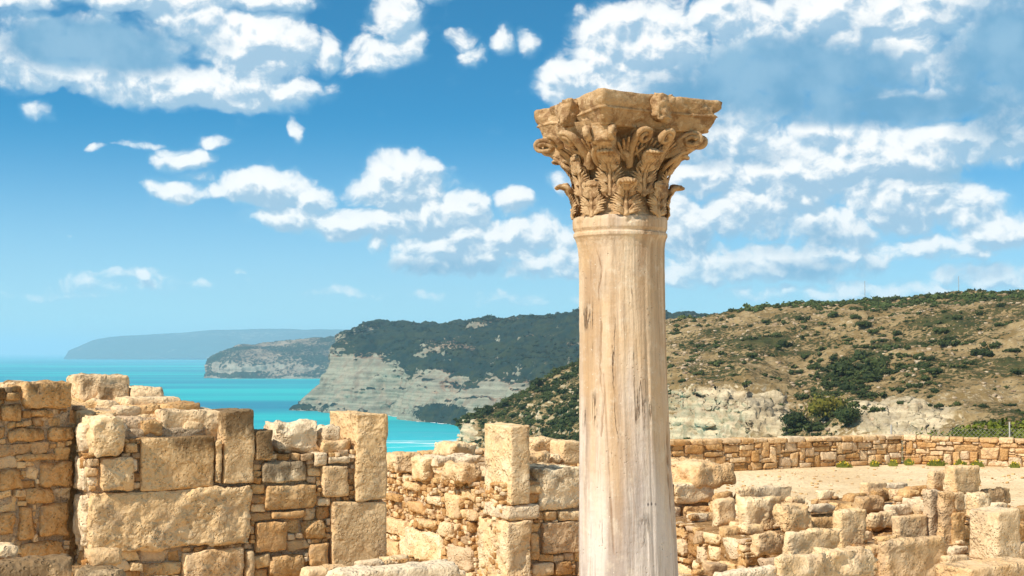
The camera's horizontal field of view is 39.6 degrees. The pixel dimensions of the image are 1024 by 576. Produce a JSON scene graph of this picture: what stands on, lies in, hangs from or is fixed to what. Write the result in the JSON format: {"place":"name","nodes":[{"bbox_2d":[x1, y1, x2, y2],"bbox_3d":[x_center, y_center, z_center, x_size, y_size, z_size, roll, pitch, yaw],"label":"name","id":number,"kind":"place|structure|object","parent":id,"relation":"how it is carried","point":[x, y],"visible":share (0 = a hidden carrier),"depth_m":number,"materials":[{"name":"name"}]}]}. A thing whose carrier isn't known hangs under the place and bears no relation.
{"place":"outdoors","nodes":[
{"label":"outdoors","id":0,"kind":"place"},
{"bbox_2d":[64,329,343,358],"bbox_3d":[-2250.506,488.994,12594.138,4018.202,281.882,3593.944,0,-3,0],"label":"hill","id":1,"kind":"structure","parent":0,"point":[203,344],"depth_m":11661.61,"materials":[{"name":"blue"}]},
{"bbox_2d":[0,354,459,451],"bbox_3d":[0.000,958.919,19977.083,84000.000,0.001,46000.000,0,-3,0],"label":"sea","id":2,"kind":"structure","parent":0,"point":[270,400],"depth_m":2549.26,"materials":[{"name":"liquid"}]},
{"bbox_2d":[204,336,335,378],"bbox_3d":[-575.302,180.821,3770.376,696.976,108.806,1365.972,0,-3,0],"label":"coast hill","id":3,"kind":"structure","parent":0,"point":[306,358],"depth_m":3275.24,"materials":[{"name":"grey stone"}]},
{"bbox_2d":[300,554,465,575],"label":"foreground sill","id":4,"kind":"structure","parent":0,"point":[399,565],"depth_m":8.55,"materials":[{"name":"stone"}]},
{"bbox_2d":[289,311,715,424],"bbox_3d":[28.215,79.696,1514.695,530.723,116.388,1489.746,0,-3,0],"label":"headland hill","id":5,"kind":"structure","parent":0,"point":[369,380],"depth_m":1354.42,"materials":[{"name":"grey stone"}]},
{"bbox_2d":[318,307,707,423],"bbox_3d":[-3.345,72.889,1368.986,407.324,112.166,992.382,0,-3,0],"label":"headland woodland","id":6,"kind":"object","parent":5,"relation":"on","point":[491,317],"visible":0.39,"depth_m":1391.75,"materials":[{"name":"green plant"}]},
{"bbox_2d":[0,0,1023,353],"label":"sky","id":7,"kind":"structure","parent":0,"point":[167,166],"materials":[{"name":"blue"}]},
{"bbox_2d":[533,88,721,575],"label":"stone column","id":8,"kind":"structure","parent":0,"point":[618,157],"depth_m":7.58,"materials":[{"name":"stone"}]},
{"bbox_2d":[457,290,1023,460],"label":"scrub hill","id":9,"kind":"structure","parent":0,"point":[701,412],"depth_m":262.91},
{"bbox_2d":[481,407,494,414],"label":"hill shrub","id":10,"kind":"object","parent":9,"relation":"on","point":[488,410],"visible":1,"depth_m":392.10,"materials":[{"name":"green plant"}]},
{"bbox_2d":[525,418,535,425],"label":"hill shrub","id":11,"kind":"object","parent":9,"relation":"on","point":[531,421],"visible":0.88,"depth_m":354.69,"materials":[{"name":"green plant"}]},
{"bbox_2d":[532,378,547,385],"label":"hill shrub","id":12,"kind":"object","parent":9,"relation":"on","point":[537,382],"visible":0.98,"depth_m":390.17,"materials":[{"name":"green plant"}]},
{"bbox_2d":[545,385,558,390],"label":"hill shrub","id":13,"kind":"object","parent":9,"relation":"on","point":[548,388],"visible":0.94,"depth_m":368.82,"materials":[{"name":"green plant"}]},
{"bbox_2d":[555,387,567,394],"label":"hill shrub","id":14,"kind":"object","parent":9,"relation":"on","point":[562,391],"visible":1,"depth_m":357.22,"materials":[{"name":"green plant"}]},
{"bbox_2d":[567,409,577,416],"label":"hill shrub","id":15,"kind":"object","parent":9,"relation":"on","point":[570,412],"visible":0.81,"depth_m":328.07,"materials":[{"name":"green plant"}]},
{"bbox_2d":[454,288,1023,447],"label":"hill scrub","id":16,"kind":"object","parent":9,"relation":"on","point":[550,375],"visible":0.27,"depth_m":321.25,"materials":[{"name":"green plant"}]},
{"bbox_2d":[464,291,1023,436],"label":"hill rocks","id":17,"kind":"object","parent":9,"relation":"on","point":[793,384],"visible":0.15,"depth_m":283.76,"materials":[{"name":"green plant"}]},
{"bbox_2d":[747,352,758,357],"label":"hill shrub","id":18,"kind":"object","parent":9,"relation":"on","point":[752,355],"visible":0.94,"depth_m":294.79,"materials":[{"name":"green plant"}]},
{"bbox_2d":[770,331,784,336],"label":"hill shrub","id":19,"kind":"object","parent":9,"relation":"on","point":[776,334],"visible":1,"depth_m":319.97,"materials":[{"name":"green plant"}]},
{"bbox_2d":[776,340,794,347],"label":"hill shrub","id":20,"kind":"object","parent":9,"relation":"on","point":[785,344],"visible":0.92,"depth_m":311.92,"materials":[{"name":"green plant"}]},
{"bbox_2d":[780,426,801,433],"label":"hill shrub","id":21,"kind":"object","parent":9,"relation":"on","point":[791,430],"visible":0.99,"depth_m":222.42,"materials":[{"name":"green plant"}]},
{"bbox_2d":[779,409,811,427],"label":"bushy tree","id":22,"kind":"object","parent":9,"relation":"on","point":[793,417],"visible":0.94,"depth_m":223.04,"materials":[{"name":"green plant"}]},
{"bbox_2d":[787,369,803,374],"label":"hill shrub","id":23,"kind":"object","parent":9,"relation":"on","point":[791,372],"visible":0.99,"depth_m":284.03,"materials":[{"name":"green plant"}]},
{"bbox_2d":[793,392,810,399],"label":"hill shrub","id":24,"kind":"object","parent":9,"relation":"on","point":[802,396],"visible":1,"depth_m":253.06,"materials":[{"name":"green plant"}]},
{"bbox_2d":[795,315,811,321],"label":"hill shrub","id":25,"kind":"object","parent":9,"relation":"on","point":[800,317],"visible":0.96,"depth_m":338.02,"materials":[{"name":"green plant"}]},
{"bbox_2d":[792,421,814,429],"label":"hill shrub","id":26,"kind":"object","parent":9,"relation":"on","point":[799,425],"visible":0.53,"depth_m":222.90,"materials":[{"name":"green plant"}]},
{"bbox_2d":[802,423,822,432],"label":"hill shrub","id":27,"kind":"object","parent":9,"relation":"on","point":[808,428],"visible":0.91,"depth_m":218.60,"materials":[{"name":"green plant"}]},
{"bbox_2d":[805,364,821,369],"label":"hill shrub","id":28,"kind":"object","parent":9,"relation":"on","point":[813,366],"visible":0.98,"depth_m":282.11,"materials":[{"name":"green plant"}]},
{"bbox_2d":[803,394,846,420],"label":"bushy tree","id":29,"kind":"object","parent":9,"relation":"on","point":[822,407],"visible":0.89,"depth_m":221.15,"materials":[{"name":"green plant"}]},
{"bbox_2d":[821,379,840,387],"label":"hill shrub","id":30,"kind":"object","parent":9,"relation":"on","point":[830,383],"visible":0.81,"depth_m":253.66,"materials":[{"name":"green plant"}]},
{"bbox_2d":[827,310,837,317],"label":"hill shrub","id":31,"kind":"object","parent":9,"relation":"on","point":[831,314],"visible":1,"depth_m":331.40,"materials":[{"name":"green plant"}]},
{"bbox_2d":[825,372,841,378],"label":"hill shrub","id":32,"kind":"object","parent":9,"relation":"on","point":[830,375],"visible":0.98,"depth_m":255.57,"materials":[{"name":"green plant"}]},
{"bbox_2d":[833,380,849,386],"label":"hill shrub","id":33,"kind":"object","parent":9,"relation":"on","point":[837,384],"visible":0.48,"depth_m":244.27,"materials":[{"name":"green plant"}]},
{"bbox_2d":[829,404,864,426],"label":"bushy tree","id":34,"kind":"object","parent":9,"relation":"on","point":[846,415],"visible":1,"depth_m":207.61,"materials":[{"name":"green plant"}]},
{"bbox_2d":[825,360,871,373],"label":"hill shrub","id":35,"kind":"object","parent":9,"relation":"on","point":[839,368],"visible":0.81,"depth_m":255.81,"materials":[{"name":"green plant"}]},
{"bbox_2d":[678,291,1023,318],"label":"crest scrub","id":36,"kind":"object","parent":9,"relation":"on","point":[883,304],"visible":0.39,"depth_m":377.61,"materials":[{"name":"green plant"}]},
{"bbox_2d":[838,381,866,391],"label":"hill shrub","id":37,"kind":"object","parent":9,"relation":"on","point":[844,386],"visible":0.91,"depth_m":236.62,"materials":[{"name":"green plant"}]},
{"bbox_2d":[848,313,861,318],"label":"hill shrub","id":38,"kind":"object","parent":9,"relation":"on","point":[855,316],"visible":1,"depth_m":328.26,"materials":[{"name":"green plant"}]},
{"bbox_2d":[843,369,869,374],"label":"hill shrub","id":39,"kind":"object","parent":9,"relation":"on","point":[850,372],"visible":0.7,"depth_m":253.57,"materials":[{"name":"green plant"}]},
{"bbox_2d":[853,354,865,359],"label":"hill shrub","id":40,"kind":"object","parent":9,"relation":"on","point":[860,357],"visible":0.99,"depth_m":269.23,"materials":[{"name":"green plant"}]},
{"bbox_2d":[852,349,874,355],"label":"hill shrub","id":41,"kind":"object","parent":9,"relation":"on","point":[858,352],"visible":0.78,"depth_m":282.29,"materials":[{"name":"green plant"}]},
{"bbox_2d":[854,320,872,326],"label":"hill shrub","id":42,"kind":"object","parent":9,"relation":"on","point":[862,323],"visible":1,"depth_m":310.76,"materials":[{"name":"green plant"}]},
{"bbox_2d":[859,369,882,383],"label":"hill shrub","id":43,"kind":"object","parent":9,"relation":"on","point":[869,377],"visible":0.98,"depth_m":239.65,"materials":[{"name":"green plant"}]},
{"bbox_2d":[867,328,879,333],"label":"hill shrub","id":44,"kind":"object","parent":9,"relation":"on","point":[874,331],"visible":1,"depth_m":306.49,"materials":[{"name":"green plant"}]},
{"bbox_2d":[865,391,888,397],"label":"hill shrub","id":45,"kind":"object","parent":9,"relation":"on","point":[882,394],"visible":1,"depth_m":227.23,"materials":[{"name":"green plant"}]},
{"bbox_2d":[868,406,885,411],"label":"hill shrub","id":46,"kind":"object","parent":9,"relation":"on","point":[874,409],"visible":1,"depth_m":208.55,"materials":[{"name":"green plant"}]},
{"bbox_2d":[869,356,889,366],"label":"hill shrub","id":47,"kind":"object","parent":9,"relation":"on","point":[876,361],"visible":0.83,"depth_m":257.87,"materials":[{"name":"green plant"}]},
{"bbox_2d":[875,343,901,348],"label":"hill shrub","id":48,"kind":"object","parent":9,"relation":"on","point":[894,345],"visible":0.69,"depth_m":287.63,"materials":[{"name":"green plant"}]},
{"bbox_2d":[891,330,902,335],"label":"hill shrub","id":49,"kind":"object","parent":9,"relation":"on","point":[896,332],"visible":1,"depth_m":299.24,"materials":[{"name":"green plant"}]},
{"bbox_2d":[893,386,906,392],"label":"hill shrub","id":50,"kind":"object","parent":9,"relation":"on","point":[898,389],"visible":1,"depth_m":227.89,"materials":[{"name":"green plant"}]},
{"bbox_2d":[892,361,913,368],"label":"hill shrub","id":51,"kind":"object","parent":9,"relation":"on","point":[900,365],"visible":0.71,"depth_m":252.64,"materials":[{"name":"green plant"}]},
{"bbox_2d":[903,381,924,388],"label":"hill shrub","id":52,"kind":"object","parent":9,"relation":"on","point":[914,385],"visible":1,"depth_m":229.33,"materials":[{"name":"green plant"}]},
{"bbox_2d":[911,353,924,358],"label":"hill shrub","id":53,"kind":"object","parent":9,"relation":"on","point":[915,356],"visible":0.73,"depth_m":253.93,"materials":[{"name":"green plant"}]},
{"bbox_2d":[918,374,930,380],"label":"hill shrub","id":54,"kind":"object","parent":9,"relation":"on","point":[925,377],"visible":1,"depth_m":232.49,"materials":[{"name":"green plant"}]},
{"bbox_2d":[919,355,935,361],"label":"hill shrub","id":55,"kind":"object","parent":9,"relation":"on","point":[929,358],"visible":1,"depth_m":247.07,"materials":[{"name":"green plant"}]},
{"bbox_2d":[918,366,944,373],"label":"hill shrub","id":56,"kind":"object","parent":9,"relation":"on","point":[935,370],"visible":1,"depth_m":234.63,"materials":[{"name":"green plant"}]},
{"bbox_2d":[927,402,946,408],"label":"hill shrub","id":57,"kind":"object","parent":9,"relation":"on","point":[939,405],"visible":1,"depth_m":201.44,"materials":[{"name":"green plant"}]},
{"bbox_2d":[931,327,949,333],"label":"hill shrub","id":58,"kind":"object","parent":9,"relation":"on","point":[942,330],"visible":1,"depth_m":290.12,"materials":[{"name":"green plant"}]},
{"bbox_2d":[935,340,959,346],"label":"hill shrub","id":59,"kind":"object","parent":9,"relation":"on","point":[944,343],"visible":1,"depth_m":261.29,"materials":[{"name":"green plant"}]},
{"bbox_2d":[951,314,961,319],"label":"hill shrub","id":60,"kind":"object","parent":9,"relation":"on","point":[955,317],"visible":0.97,"depth_m":299.33,"materials":[{"name":"green plant"}]},
{"bbox_2d":[968,347,995,356],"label":"hill shrub","id":61,"kind":"object","parent":9,"relation":"on","point":[982,352],"visible":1,"depth_m":248.49,"materials":[{"name":"green plant"}]},
{"bbox_2d":[977,403,990,407],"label":"hill shrub","id":62,"kind":"object","parent":9,"relation":"on","point":[982,405],"visible":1,"depth_m":202.01,"materials":[{"name":"green plant"}]},
{"bbox_2d":[979,340,1002,348],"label":"hill shrub","id":63,"kind":"object","parent":9,"relation":"on","point":[993,345],"visible":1,"depth_m":252.51,"materials":[{"name":"green plant"}]},
{"bbox_2d":[992,322,1009,326],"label":"hill shrub","id":64,"kind":"object","parent":9,"relation":"on","point":[996,324],"visible":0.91,"depth_m":276.53,"materials":[{"name":"green plant"}]},
{"bbox_2d":[1004,347,1022,352],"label":"hill shrub","id":65,"kind":"object","parent":9,"relation":"on","point":[1013,350],"visible":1,"depth_m":246.73,"materials":[{"name":"green plant"}]},
{"bbox_2d":[1007,368,1023,373],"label":"hill shrub","id":66,"kind":"object","parent":9,"relation":"on","point":[1014,371],"visible":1,"depth_m":229.44,"materials":[{"name":"green plant"}]},
{"bbox_2d":[679,546,877,575],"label":"foreground wall","id":67,"kind":"structure","parent":0,"point":[848,561],"depth_m":9.78,"materials":[{"name":"stone"}]},
{"bbox_2d":[709,461,1023,508],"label":"gravel ground","id":68,"kind":"structure","parent":0,"point":[916,473],"depth_m":29.30,"materials":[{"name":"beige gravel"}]},
{"bbox_2d":[0,380,73,556],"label":"rubble wall","id":69,"kind":"structure","parent":68,"relation":"on","point":[36,438],"depth_m":9.28,"materials":[{"name":"stone"}]},
{"bbox_2d":[0,542,125,575],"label":"foreground ledge","id":70,"kind":"object","parent":68,"relation":"on","point":[103,561],"visible":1,"depth_m":6.34,"materials":[{"name":"stone"}]},
{"bbox_2d":[66,373,205,564],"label":"stepped wall","id":71,"kind":"structure","parent":68,"relation":"on","point":[118,395],"depth_m":9.67,"materials":[{"name":"stone"}]},
{"bbox_2d":[77,407,387,575],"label":"block wall","id":72,"kind":"structure","parent":68,"relation":"on","point":[230,492],"depth_m":9.68,"materials":[{"name":"stone"}]},
{"bbox_2d":[264,419,319,453],"bbox_3d":[-1.597,1.061,10.195,0.338,0.253,0.429,1,-3,-28],"label":"loose stone","id":73,"kind":"object","parent":72,"relation":"on","point":[299,435],"visible":0.91,"depth_m":10.03,"materials":[{"name":"stone"}]},
{"bbox_2d":[317,438,349,453],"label":"loose stone","id":74,"kind":"object","parent":72,"relation":"on","point":[327,446],"visible":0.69,"depth_m":10.09,"materials":[{"name":"stone"}]},
{"bbox_2d":[316,424,340,440],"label":"loose stone","id":75,"kind":"object","parent":74,"relation":"on","point":[329,432],"visible":0.81,"depth_m":10.12,"materials":[{"name":"stone"}]},
{"bbox_2d":[382,467,578,575],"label":"sunlit wall","id":76,"kind":"structure","parent":68,"relation":"on","point":[423,520],"depth_m":13.03,"materials":[{"name":"stone"}]},
{"bbox_2d":[386,452,417,472],"bbox_3d":[-1.100,1.721,14.110,0.314,0.212,0.479,1,-3,-28],"label":"loose stone","id":77,"kind":"object","parent":76,"relation":"on","point":[398,462],"visible":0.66,"depth_m":13.92,"materials":[{"name":"stone"}]},
{"bbox_2d":[411,454,433,480],"bbox_3d":[-0.844,1.696,13.395,0.146,0.250,0.299,1,-3,-29],"label":"loose stone","id":78,"kind":"object","parent":76,"relation":"on","point":[422,467],"visible":0.99,"depth_m":13.29,"materials":[{"name":"stone"}]},
{"bbox_2d":[423,453,480,467],"bbox_3d":[-0.586,1.632,13.426,0.469,0.144,0.418,1,-3,-28],"label":"loose stone","id":79,"kind":"object","parent":76,"relation":"on","point":[438,461],"visible":0.7,"depth_m":13.28,"materials":[{"name":"stone"}]},
{"bbox_2d":[432,441,476,455],"bbox_3d":[-0.555,1.612,14.130,0.300,0.184,0.550,1,-3,-29],"label":"loose stone","id":80,"kind":"object","parent":76,"relation":"on","point":[444,448],"visible":0.65,"depth_m":13.99,"materials":[{"name":"stone"}]},
{"bbox_2d":[441,460,481,483],"bbox_3d":[-0.457,1.631,12.611,0.246,0.191,0.425,2,-3,-32],"label":"loose stone","id":81,"kind":"object","parent":76,"relation":"on","point":[463,472],"visible":1,"depth_m":12.49,"materials":[{"name":"stone"}]},
{"bbox_2d":[387,440,673,466],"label":"field wall","id":82,"kind":"structure","parent":68,"relation":"on","point":[479,451],"depth_m":29.00,"materials":[{"name":"stone"}]},
{"bbox_2d":[457,422,713,575],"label":"pier wall","id":83,"kind":"structure","parent":68,"relation":"on","point":[507,455],"depth_m":12.08,"materials":[{"name":"stone"}]},
{"bbox_2d":[529,450,549,463],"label":"loose stone","id":84,"kind":"object","parent":83,"relation":"on","point":[540,456],"visible":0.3,"depth_m":12.72,"materials":[{"name":"stone"}]},
{"bbox_2d":[529,435,557,451],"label":"loose stone","id":85,"kind":"object","parent":83,"relation":"on","point":[539,443],"visible":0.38,"depth_m":13.12,"materials":[{"name":"stone"}]},
{"bbox_2d":[549,453,560,462],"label":"loose stone","id":86,"kind":"object","parent":83,"relation":"on","point":[555,458],"visible":0.75,"depth_m":12.87,"materials":[{"name":"stone"}]},
{"bbox_2d":[549,439,578,464],"bbox_3d":[0.471,1.518,13.140,0.219,0.237,0.377,1,-3,-28],"label":"loose stone","id":87,"kind":"object","parent":83,"relation":"on","point":[567,451],"visible":0.81,"depth_m":12.98,"materials":[{"name":"stone"}]},
{"bbox_2d":[671,456,735,488],"bbox_3d":[1.702,1.708,13.107,0.556,0.282,0.598,1,-3,-27],"label":"loose stone","id":88,"kind":"object","parent":83,"relation":"on","point":[699,473],"visible":0.8,"depth_m":12.89,"materials":[{"name":"stone"}]},
{"bbox_2d":[675,484,866,573],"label":"tumbled wall","id":89,"kind":"structure","parent":68,"relation":"on","point":[746,526],"depth_m":11.37,"materials":[{"name":"stone"}]},
{"bbox_2d":[670,434,903,470],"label":"field wall","id":90,"kind":"structure","parent":68,"relation":"on","point":[759,453],"depth_m":31.75,"materials":[{"name":"stone"}]},
{"bbox_2d":[836,460,852,467],"bbox_3d":[7.482,3.957,31.952,0.389,0.166,0.190,0,-3,0],"label":"flowering weed","id":91,"kind":"object","parent":68,"relation":"on","point":[843,465],"visible":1,"depth_m":31.92,"materials":[{"name":"green plant"}]},
{"bbox_2d":[869,460,879,466],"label":"flowering weed","id":92,"kind":"object","parent":68,"relation":"on","point":[874,463],"visible":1,"depth_m":32.30,"materials":[{"name":"green plant"}]},
{"bbox_2d":[887,459,897,465],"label":"flowering weed","id":93,"kind":"object","parent":68,"relation":"on","point":[893,462],"visible":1,"depth_m":32.45,"materials":[{"name":"green plant"}]},
{"bbox_2d":[902,457,914,464],"bbox_3d":[9.121,3.983,32.720,0.311,0.184,0.080,0,-3,0],"label":"flowering weed","id":94,"kind":"object","parent":68,"relation":"on","point":[907,462],"visible":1,"depth_m":32.69,"materials":[{"name":"green plant"}]},
{"bbox_2d":[811,464,1023,547],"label":"ruin","id":95,"kind":"object","parent":68,"relation":"on","point":[901,509],"visible":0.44,"depth_m":12.96,"materials":[{"name":"stone"}]},
{"bbox_2d":[926,459,947,465],"bbox_3d":[9.736,3.986,32.535,0.511,0.161,0.260,0,-3,0],"label":"flowering weed","id":96,"kind":"object","parent":68,"relation":"on","point":[939,462],"visible":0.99,"depth_m":32.50,"materials":[{"name":"green plant"}]},
{"bbox_2d":[852,506,1023,575],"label":"ruin","id":97,"kind":"object","parent":68,"relation":"on","point":[995,547],"visible":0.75,"depth_m":11.04,"materials":[{"name":"stone"}]},
{"bbox_2d":[912,427,984,440],"bbox_3d":[11.604,4.399,37.897,2.316,1.417,1.658,0,-3,0],"label":"green bush","id":98,"kind":"object","parent":68,"relation":"on","point":[976,434],"visible":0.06,"depth_m":37.85,"materials":[{"name":"green plant"}]},
{"bbox_2d":[890,422,1023,456],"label":"wire fence","id":99,"kind":"object","parent":68,"relation":"on","point":[891,429],"visible":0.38,"depth_m":36.07,"materials":[{"name":"grey"}]},
{"bbox_2d":[953,459,966,464],"bbox_3d":[10.191,3.965,32.356,0.347,0.186,0.171,0,-3,0],"label":"flowering weed","id":100,"kind":"object","parent":68,"relation":"on","point":[959,462],"visible":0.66,"depth_m":32.35,"materials":[{"name":"green plant"}]},
{"bbox_2d":[903,434,1023,466],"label":"field wall","id":101,"kind":"structure","parent":68,"relation":"on","point":[988,451],"depth_m":32.63,"materials":[{"name":"stone"}]},
{"bbox_2d":[970,459,985,466],"bbox_3d":[10.541,3.958,32.182,0.378,0.186,0.136,0,-3,0],"label":"flowering weed","id":102,"kind":"object","parent":68,"relation":"on","point":[979,464],"visible":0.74,"depth_m":32.16,"materials":[{"name":"green plant"}]},
{"bbox_2d":[945,417,1015,437],"bbox_3d":[12.727,4.329,38.768,2.266,1.617,2.623,0,-3,0],"label":"green bush","id":103,"kind":"object","parent":68,"relation":"on","point":[990,425],"visible":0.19,"depth_m":38.61,"materials":[{"name":"green plant"}]},
{"bbox_2d":[981,420,1023,437],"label":"green bush","id":104,"kind":"object","parent":68,"relation":"on","point":[1019,434],"visible":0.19,"depth_m":37.93,"materials":[{"name":"green plant"}]},
{"bbox_2d":[1008,461,1019,467],"bbox_3d":[11.260,3.953,31.861,0.279,0.167,0.137,0,-3,0],"label":"flowering weed","id":105,"kind":"object","parent":68,"relation":"on","point":[1013,464],"visible":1,"depth_m":31.83,"materials":[{"name":"green plant"}]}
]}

